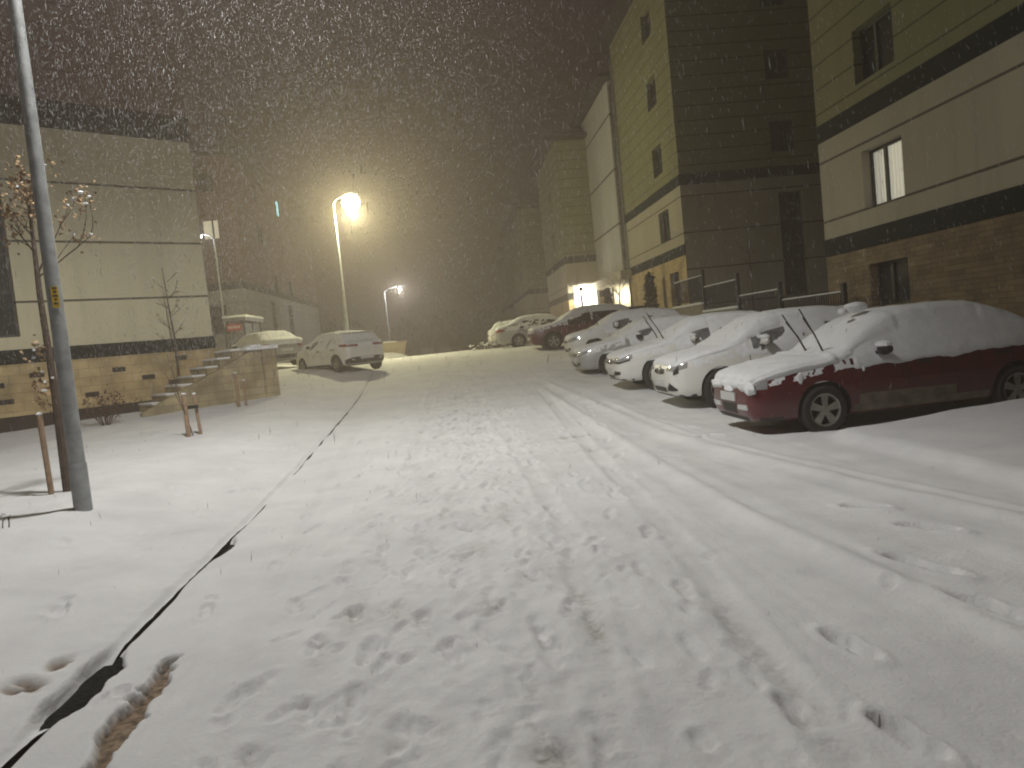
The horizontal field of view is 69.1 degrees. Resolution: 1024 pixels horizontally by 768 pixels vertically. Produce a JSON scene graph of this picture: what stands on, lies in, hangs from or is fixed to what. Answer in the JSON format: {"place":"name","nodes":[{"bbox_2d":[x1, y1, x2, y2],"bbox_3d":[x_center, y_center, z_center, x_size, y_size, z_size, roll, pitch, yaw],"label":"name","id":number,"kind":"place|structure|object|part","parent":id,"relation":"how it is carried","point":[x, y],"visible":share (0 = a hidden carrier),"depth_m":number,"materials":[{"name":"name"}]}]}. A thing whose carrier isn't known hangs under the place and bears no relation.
{"place":"outdoors","nodes":[
{"label":"outdoors","id":0,"kind":"place"},
{"bbox_2d":[0,357,388,767],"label":"verge","id":1,"kind":"structure","parent":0,"point":[145,549],"depth_m":7.37,"materials":[{"name":"white snow"}]},
{"bbox_2d":[0,514,10,527],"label":"dry twig","id":2,"kind":"object","parent":1,"relation":"on","point":[8,520],"visible":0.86,"depth_m":6.87,"materials":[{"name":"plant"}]},
{"bbox_2d":[35,412,54,494],"bbox_3d":[-5.358,0.894,8.559,0.081,1.158,0.070,-7,4,-26],"label":"wooden stake","id":3,"kind":"object","parent":1,"relation":"on","point":[44,450],"visible":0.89,"depth_m":8.53,"materials":[{"name":"brown wood"}]},
{"bbox_2d":[7,0,92,510],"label":"street lamp","id":4,"kind":"object","parent":1,"relation":"on","point":[79,482],"visible":0.84,"depth_m":7.21,"materials":[{"name":"metal"}]},
{"bbox_2d":[0,154,100,491],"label":"young tree","id":5,"kind":"object","parent":1,"relation":"on","point":[58,423],"visible":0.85,"depth_m":8.54,"materials":[{"name":"brown plant"}]},
{"bbox_2d":[0,0,215,365],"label":"apartment building","id":6,"kind":"structure","parent":1,"relation":"on","point":[16,344],"depth_m":20.21,"materials":[{"name":"grey stone"}]},
{"bbox_2d":[0,203,18,337],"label":"window","id":7,"kind":"structure","parent":6,"relation":"in","point":[6,313],"depth_m":18.79,"materials":[{"name":"grey glass"}]},
{"bbox_2d":[81,384,141,425],"bbox_3d":[-9.477,0.524,17.588,1.132,1.076,0.978,-9,5,-44],"label":"dry shrub","id":8,"kind":"object","parent":1,"relation":"on","point":[104,411],"visible":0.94,"depth_m":17.45,"materials":[{"name":"brown plant"}]},
{"bbox_2d":[0,348,224,432],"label":"retaining wall","id":9,"kind":"structure","parent":1,"relation":"on","point":[138,385],"depth_m":19.14,"materials":[{"name":"beige stone"}]},
{"bbox_2d":[151,269,187,382],"bbox_3d":[-9.254,-1.290,20.327,0.984,3.801,0.301,-5,3,8],"label":"sapling","id":10,"kind":"object","parent":1,"relation":"on","point":[176,353],"visible":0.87,"depth_m":20.33,"materials":[{"name":"brown plant"}]},
{"bbox_2d":[165,356,198,435],"bbox_3d":[-5.995,0.290,13.483,0.188,1.668,0.550,-3,5,42],"label":"sapling","id":11,"kind":"object","parent":1,"relation":"on","point":[193,406],"visible":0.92,"depth_m":13.45,"materials":[{"name":"brown plant"}]},
{"bbox_2d":[181,393,190,436],"bbox_3d":[-5.920,0.684,13.545,0.099,1.057,0.100,-6,3,-4],"label":"wooden stake","id":12,"kind":"object","parent":1,"relation":"on","point":[186,418],"visible":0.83,"depth_m":13.51,"materials":[{"name":"brown wood"}]},
{"bbox_2d":[192,393,202,434],"bbox_3d":[-5.782,0.671,13.716,0.125,1.039,0.063,-5,4,15],"label":"wooden stake","id":13,"kind":"object","parent":1,"relation":"on","point":[197,414],"visible":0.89,"depth_m":13.69,"materials":[{"name":"brown wood"}]},
{"bbox_2d":[138,348,276,411],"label":"stone steps","id":14,"kind":"structure","parent":1,"relation":"on","point":[193,377],"depth_m":20.01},
{"bbox_2d":[140,344,280,416],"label":"stone wall","id":15,"kind":"structure","parent":1,"relation":"on","point":[209,393],"depth_m":20.09,"materials":[{"name":"beige stone"}]},
{"bbox_2d":[200,233,228,349],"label":"street lamp","id":16,"kind":"object","parent":1,"relation":"on","point":[224,324],"visible":0.49,"depth_m":40.57,"materials":[{"name":"metal"}]},
{"bbox_2d":[233,372,240,406],"bbox_3d":[-6.960,0.276,18.869,0.095,1.167,0.101,-4,4,20],"label":"wooden stake","id":17,"kind":"object","parent":1,"relation":"on","point":[236,389],"visible":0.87,"depth_m":18.83,"materials":[{"name":"brown wood"}]},
{"bbox_2d":[221,314,263,348],"bbox_3d":[-14.210,-2.107,39.888,1.210,3.000,3.700,-6,3,-4],"label":"guard kiosk","id":18,"kind":"object","parent":1,"relation":"on","point":[239,324],"visible":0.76,"depth_m":38.27,"materials":[{"name":"grey metal"}]},
{"bbox_2d":[242,379,247,405],"bbox_3d":[-6.798,0.359,18.985,0.079,0.957,0.074,-4,4,22],"label":"wooden stake","id":19,"kind":"object","parent":1,"relation":"on","point":[244,391],"visible":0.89,"depth_m":18.95,"materials":[{"name":"brown wood"}]},
{"bbox_2d":[190,146,320,362],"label":"apartment building","id":20,"kind":"structure","parent":1,"relation":"on","point":[303,283],"depth_m":47.94,"materials":[{"name":"grey"}]},
{"bbox_2d":[195,173,213,192],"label":"window","id":21,"kind":"structure","parent":20,"relation":"in","point":[203,178],"depth_m":44.52,"materials":[{"name":"grey glass"}]},
{"bbox_2d":[201,219,220,240],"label":"window","id":22,"kind":"structure","parent":20,"relation":"in","point":[213,222],"depth_m":44.68,"materials":[{"name":"grey"}]},
{"bbox_2d":[209,305,227,334],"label":"window","id":23,"kind":"structure","parent":20,"relation":"in","point":[214,318],"depth_m":44.99,"materials":[{"name":"grey glass"}]},
{"bbox_2d":[251,183,257,202],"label":"window","id":24,"kind":"structure","parent":20,"relation":"in","point":[254,190],"depth_m":49.89,"materials":[{"name":"grey"}]},
{"bbox_2d":[256,224,262,244],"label":"window","id":25,"kind":"structure","parent":20,"relation":"in","point":[259,235],"depth_m":50.06,"materials":[{"name":"grey glass"}]},
{"bbox_2d":[271,301,277,330],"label":"window","id":26,"kind":"structure","parent":20,"relation":"in","point":[272,302],"depth_m":51.72,"materials":[{"name":"grey glass"}]},
{"bbox_2d":[274,276,278,290],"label":"window","id":27,"kind":"structure","parent":20,"relation":"in","point":[275,278],"depth_m":53.32,"materials":[{"name":"grey glass"}]},
{"bbox_2d":[275,200,279,217],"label":"window","id":28,"kind":"structure","parent":20,"relation":"in","point":[276,202],"depth_m":56.27,"materials":[{"name":"teal"}]},
{"bbox_2d":[288,305,294,334],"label":"window","id":29,"kind":"structure","parent":20,"relation":"in","point":[290,307],"depth_m":57.01,"materials":[{"name":"grey glass"}]},
{"bbox_2d":[231,330,302,364],"bbox_3d":[-10.514,-1.439,31.458,2.195,1.534,4.520,-9,5,-42],"label":"parked car","id":30,"kind":"object","parent":1,"relation":"on","point":[281,337],"visible":0.4,"depth_m":30.04,"materials":[{"name":"grey paint"}]},
{"bbox_2d":[296,330,383,372],"bbox_3d":[-6.498,-1.189,27.756,2.184,1.518,4.104,-9,5,-42],"label":"parked car","id":31,"kind":"object","parent":1,"relation":"on","point":[373,354],"visible":0.89,"depth_m":26.50,"materials":[{"name":"white paint"}]},
{"bbox_2d":[331,192,359,329],"bbox_3d":[-7.374,-4.834,35.028,1.284,8.135,0.833,-5,4,18],"label":"street lamp","id":32,"kind":"object","parent":1,"relation":"on","point":[349,198],"visible":0.81,"depth_m":34.70,"materials":[{"name":"metal"}]},
{"bbox_2d":[383,285,403,340],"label":"street lamp","id":33,"kind":"object","parent":1,"relation":"on","point":[398,286],"visible":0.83,"depth_m":61.91,"materials":[{"name":"metal"}]},
{"bbox_2d":[382,341,406,353],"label":"skip container","id":34,"kind":"object","parent":1,"relation":"on","point":[396,347],"visible":0.52,"depth_m":43.92,"materials":[{"name":"beige metal"}]},
{"bbox_2d":[384,352,406,359],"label":"snow heap","id":35,"kind":"object","parent":1,"relation":"on","point":[392,355],"visible":0.27,"depth_m":42.75,"materials":[{"name":"white snow"}]},
{"bbox_2d":[320,308,501,355],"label":"treeline","id":36,"kind":"object","parent":1,"relation":"on","point":[472,336],"visible":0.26,"depth_m":151.28,"materials":[{"name":"plant"}]},
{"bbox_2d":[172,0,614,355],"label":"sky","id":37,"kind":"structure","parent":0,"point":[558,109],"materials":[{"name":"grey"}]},
{"bbox_2d":[0,0,1022,755],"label":"falling snow","id":38,"kind":"structure","parent":0,"point":[208,128],"depth_m":10.12,"materials":[{"name":"white snow"}]},
{"bbox_2d":[11,343,1023,767],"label":"road","id":39,"kind":"structure","parent":0,"point":[435,599],"depth_m":4.45,"materials":[{"name":"white snow"}]},
{"bbox_2d":[1,361,382,767],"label":"kerb","id":40,"kind":"structure","parent":39,"relation":"on","point":[87,691],"depth_m":4.02,"materials":[{"name":"black stone"}]},
{"bbox_2d":[419,347,435,354],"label":"parked car","id":41,"kind":"object","parent":39,"relation":"on","point":[427,350],"visible":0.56,"depth_m":90.56,"materials":[{"name":"white paint"}]},
{"bbox_2d":[437,345,453,352],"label":"parked car","id":42,"kind":"object","parent":39,"relation":"on","point":[446,348],"visible":0.59,"depth_m":91.20,"materials":[{"name":"silver metal"}]},
{"bbox_2d":[466,340,487,350],"bbox_3d":[-1.679,-1.828,36.133,0.959,0.584,1.154,-7,4,-26],"label":"bush","id":43,"kind":"object","parent":39,"relation":"on","point":[472,346],"visible":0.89,"depth_m":36.06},
{"bbox_2d":[478,339,497,348],"bbox_3d":[-1.186,-1.901,36.565,1.040,0.579,1.191,-6,3,-4],"label":"bush","id":44,"kind":"object","parent":39,"relation":"on","point":[490,344],"visible":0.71,"depth_m":36.56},
{"bbox_2d":[487,338,501,347],"bbox_3d":[-0.783,-2.036,37.135,1.016,0.702,1.205,-6,3,-4],"label":"bush","id":45,"kind":"object","parent":39,"relation":"on","point":[498,345],"visible":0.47,"depth_m":37.12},
{"bbox_2d":[491,244,514,345],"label":"apartment building","id":46,"kind":"structure","parent":39,"relation":"on","point":[506,302],"depth_m":97.97,"materials":[{"name":"beige stone"}]},
{"bbox_2d":[487,319,527,347],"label":"parked car","id":47,"kind":"object","parent":39,"relation":"on","point":[491,334],"visible":0.23,"depth_m":38.13,"materials":[{"name":"white paint"}]},
{"bbox_2d":[500,199,549,318],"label":"apartment building","id":48,"kind":"structure","parent":39,"relation":"on","point":[525,305],"depth_m":67.05,"materials":[{"name":"beige paint"}]},
{"bbox_2d":[495,313,558,346],"bbox_3d":[1.451,-2.570,34.974,4.520,1.494,2.192,-6,3,-4],"label":"parked car","id":49,"kind":"object","parent":39,"relation":"on","point":[504,334],"visible":0.47,"depth_m":34.10,"materials":[{"name":"grey paint"}]},
{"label":"side window","id":50,"kind":"part","parent":49,"relation":"part of","materials":[{"name":"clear glass"}]},
{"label":"side window","id":51,"kind":"part","parent":49,"relation":"part of","materials":[{"name":"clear glass"}]},
{"bbox_2d":[527,131,614,316],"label":"apartment building","id":52,"kind":"structure","parent":39,"relation":"on","point":[563,220],"depth_m":47.11,"materials":[{"name":"beige stone"}]},
{"bbox_2d":[527,304,628,349],"bbox_3d":[2.766,-2.316,29.962,4.320,1.640,2.244,-6,3,-4],"label":"parked car","id":53,"kind":"object","parent":39,"relation":"on","point":[551,337],"visible":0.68,"depth_m":29.09,"materials":[{"name":"red paint"}]},
{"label":"side window","id":54,"kind":"part","parent":53,"relation":"part of","materials":[{"name":"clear glass"}]},
{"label":"side window","id":55,"kind":"part","parent":53,"relation":"part of","materials":[{"name":"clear glass"}]},
{"bbox_2d":[578,287,582,305],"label":"marker post","id":56,"kind":"object","parent":39,"relation":"on","point":[581,289],"visible":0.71,"depth_m":44.37,"materials":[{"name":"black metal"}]},
{"bbox_2d":[603,288,612,303],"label":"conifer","id":57,"kind":"object","parent":39,"relation":"on","point":[607,293],"visible":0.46,"depth_m":40.83,"materials":[{"name":"green plant"}]},
{"bbox_2d":[598,273,626,303],"bbox_3d":[5.362,-4.095,38.305,1.699,3.356,0.877,-6,3,-4],"label":"bare tree","id":58,"kind":"object","parent":39,"relation":"on","point":[616,288],"visible":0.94,"depth_m":38.22,"materials":[{"name":"brown plant"}]},
{"bbox_2d":[564,307,679,352],"bbox_3d":[3.820,-1.819,25.300,4.100,1.632,2.184,-6,3,-4],"label":"parked car","id":59,"kind":"object","parent":39,"relation":"on","point":[599,330],"visible":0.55,"depth_m":24.54,"materials":[{"name":"white paint"}]},
{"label":"side window","id":60,"kind":"part","parent":59,"relation":"part of","materials":[{"name":"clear glass"}]},
{"bbox_2d":[572,315,688,373],"bbox_3d":[4.131,-1.216,22.191,4.656,1.560,2.257,-6,3,-4],"label":"parked car","id":61,"kind":"object","parent":39,"relation":"on","point":[584,356],"visible":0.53,"depth_m":21.33,"materials":[{"name":"silver metal"}]},
{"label":"side window","id":62,"kind":"part","parent":61,"relation":"part of","materials":[{"name":"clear glass"}]},
{"bbox_2d":[643,272,658,305],"bbox_3d":[6.246,-3.620,33.321,0.953,2.824,0.879,-6,3,-4],"label":"conifer","id":63,"kind":"object","parent":39,"relation":"on","point":[650,289],"visible":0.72,"depth_m":33.18,"materials":[{"name":"green plant"}]},
{"bbox_2d":[605,310,757,387],"bbox_3d":[4.576,-0.959,17.668,4.656,1.735,2.262,-6,3,-4],"label":"parked car","id":64,"kind":"object","parent":39,"relation":"on","point":[633,363],"visible":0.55,"depth_m":16.84,"materials":[{"name":"white paint"}]},
{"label":"side window","id":65,"kind":"part","parent":64,"relation":"part of","materials":[{"name":"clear glass"}]},
{"bbox_2d":[672,302,708,315],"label":"retaining wall","id":66,"kind":"structure","parent":39,"relation":"on","point":[692,310],"depth_m":27.81,"materials":[{"name":"concrete"}]},
{"bbox_2d":[674,270,706,309],"bbox_3d":[6.726,-3.439,28.317,0.100,1.460,3.560,-6,3,-4],"label":"iron fence","id":67,"kind":"object","parent":66,"relation":"on","point":[694,295],"visible":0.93,"depth_m":27.78,"materials":[{"name":"black metal"}]},
{"bbox_2d":[570,0,829,311],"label":"apartment building","id":68,"kind":"structure","parent":39,"relation":"on","point":[778,34],"depth_m":29.95,"materials":[{"name":"beige paint"}]},
{"bbox_2d":[644,10,650,39],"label":"window","id":69,"kind":"structure","parent":68,"relation":"in","point":[647,27],"depth_m":32.46,"materials":[{"name":"grey glass"}]},
{"bbox_2d":[650,78,656,107],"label":"window","id":70,"kind":"structure","parent":68,"relation":"in","point":[653,89],"depth_m":32.63,"materials":[{"name":"grey glass"}]},
{"bbox_2d":[656,146,662,175],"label":"window","id":71,"kind":"structure","parent":68,"relation":"in","point":[658,152],"depth_m":32.80,"materials":[{"name":"grey glass"}]},
{"bbox_2d":[663,211,670,241],"bbox_3d":[6.834,-6.844,32.246,0.075,1.300,1.500,-6,3,-4],"label":"window","id":72,"kind":"structure","parent":68,"relation":"in","point":[666,215],"depth_m":32.72,"materials":[{"name":"grey glass"}]},
{"bbox_2d":[674,272,680,305],"bbox_3d":[7.201,-3.729,31.631,0.075,2.050,1.300,-6,3,-4],"label":"window","id":73,"kind":"structure","parent":68,"relation":"in","point":[676,277],"depth_m":32.06,"materials":[{"name":"grey glass"}]},
{"bbox_2d":[760,0,782,5],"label":"window","id":74,"kind":"structure","parent":68,"relation":"in","point":[765,2],"depth_m":29.76,"materials":[{"name":"grey glass"}]},
{"bbox_2d":[763,49,788,79],"bbox_3d":[10.556,-12.794,29.891,1.050,1.200,0.075,-6,3,-4],"label":"window","id":75,"kind":"structure","parent":68,"relation":"in","point":[776,63],"depth_m":29.90,"materials":[{"name":"grey glass"}]},
{"bbox_2d":[769,120,793,151],"bbox_3d":[10.836,-9.988,30.058,1.050,1.250,0.075,-6,3,-4],"label":"window","id":76,"kind":"structure","parent":68,"relation":"in","point":[779,141],"depth_m":30.07,"materials":[{"name":"grey glass"}]},
{"bbox_2d":[778,191,806,294],"bbox_3d":[11.386,-5.730,30.320,1.000,4.150,0.075,-6,3,-4],"label":"window","id":77,"kind":"structure","parent":68,"relation":"in","point":[794,272],"depth_m":30.33,"materials":[{"name":"grey glass"}]},
{"bbox_2d":[703,305,743,313],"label":"retaining wall","id":78,"kind":"structure","parent":39,"relation":"on","point":[725,309],"depth_m":24.45,"materials":[{"name":"concrete"}]},
{"bbox_2d":[704,273,740,309],"bbox_3d":[7.018,-2.901,24.953,0.100,1.330,3.160,-6,3,-4],"label":"iron fence","id":79,"kind":"object","parent":78,"relation":"on","point":[709,289],"visible":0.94,"depth_m":24.58,"materials":[{"name":"black metal"}]},
{"bbox_2d":[734,238,760,308],"bbox_3d":[9.239,-3.892,28.837,0.916,3.500,0.211,-5,4,16],"label":"sapling","id":80,"kind":"object","parent":39,"relation":"on","point":[749,265],"visible":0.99,"depth_m":28.78,"materials":[{"name":"brown plant"}]},
{"bbox_2d":[651,305,851,405],"bbox_3d":[4.817,-0.576,13.941,4.264,1.626,2.273,-6,3,-4],"label":"parked car","id":81,"kind":"object","parent":39,"relation":"on","point":[703,363],"visible":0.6,"depth_m":13.12,"materials":[{"name":"white paint"}]},
{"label":"side window","id":82,"kind":"part","parent":81,"relation":"part of","materials":[{"name":"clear glass"}]},
{"bbox_2d":[711,300,1023,431],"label":"parked car","id":83,"kind":"object","parent":39,"relation":"on","point":[951,355],"visible":1,"depth_m":9.56,"materials":[{"name":"red paint"}]},
{"bbox_2d":[807,0,1023,317],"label":"apartment building","id":84,"kind":"structure","parent":39,"relation":"on","point":[996,22],"depth_m":14.64,"materials":[{"name":"beige stone"}]},
{"bbox_2d":[860,8,893,79],"bbox_3d":[7.935,-7.265,15.939,0.075,1.180,1.500,-6,3,-4],"label":"window","id":85,"kind":"structure","parent":84,"relation":"in","point":[874,34],"depth_m":16.08,"materials":[{"name":"grey glass"}]},
{"bbox_2d":[869,137,904,206],"bbox_3d":[8.207,-4.570,16.049,0.075,1.280,1.500,-6,3,-4],"label":"window","id":86,"kind":"structure","parent":84,"relation":"in","point":[892,188],"depth_m":16.19,"materials":[{"name":"grey glass"}]},
{"bbox_2d":[877,258,910,304],"bbox_3d":[8.439,-2.232,16.212,0.075,0.950,1.450,-6,3,-4],"label":"window","id":87,"kind":"structure","parent":84,"relation":"in","point":[890,284],"depth_m":16.35,"materials":[{"name":"grey glass"}]},
{"bbox_3d":[7.412,-1.171,21.969,0.310,1.274,2.940,-6,3,-4],"label":"retaining wall","id":88,"kind":"object","parent":39,"relation":"on","visible":0},
{"bbox_2d":[739,282,783,311],"bbox_3d":[7.307,-2.180,21.899,0.100,1.400,2.960,-6,3,-4],"label":"iron fence","id":89,"kind":"object","parent":88,"relation":"on","point":[779,289],"visible":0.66,"depth_m":21.50,"materials":[{"name":"black metal"}]},
{"bbox_3d":[7.672,-0.794,18.820,0.310,1.104,3.290,-6,3,-4],"label":"retaining wall","id":90,"kind":"object","parent":39,"relation":"on","visible":0},
{"bbox_2d":[782,283,847,307],"bbox_3d":[7.576,-1.713,18.755,0.100,1.390,3.310,-6,3,-4],"label":"iron fence","id":91,"kind":"object","parent":90,"relation":"on","point":[843,293],"visible":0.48,"depth_m":18.01,"materials":[{"name":"black metal"}]},
{"bbox_2d":[628,304,657,308],"bbox_3d":[5.433,-2.719,32.002,1.560,1.250,1.160,-6,3,-4],"label":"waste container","id":92,"kind":"object","parent":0,"point":[645,306],"visible":0.07,"depth_m":31.41,"materials":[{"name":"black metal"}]}
]}

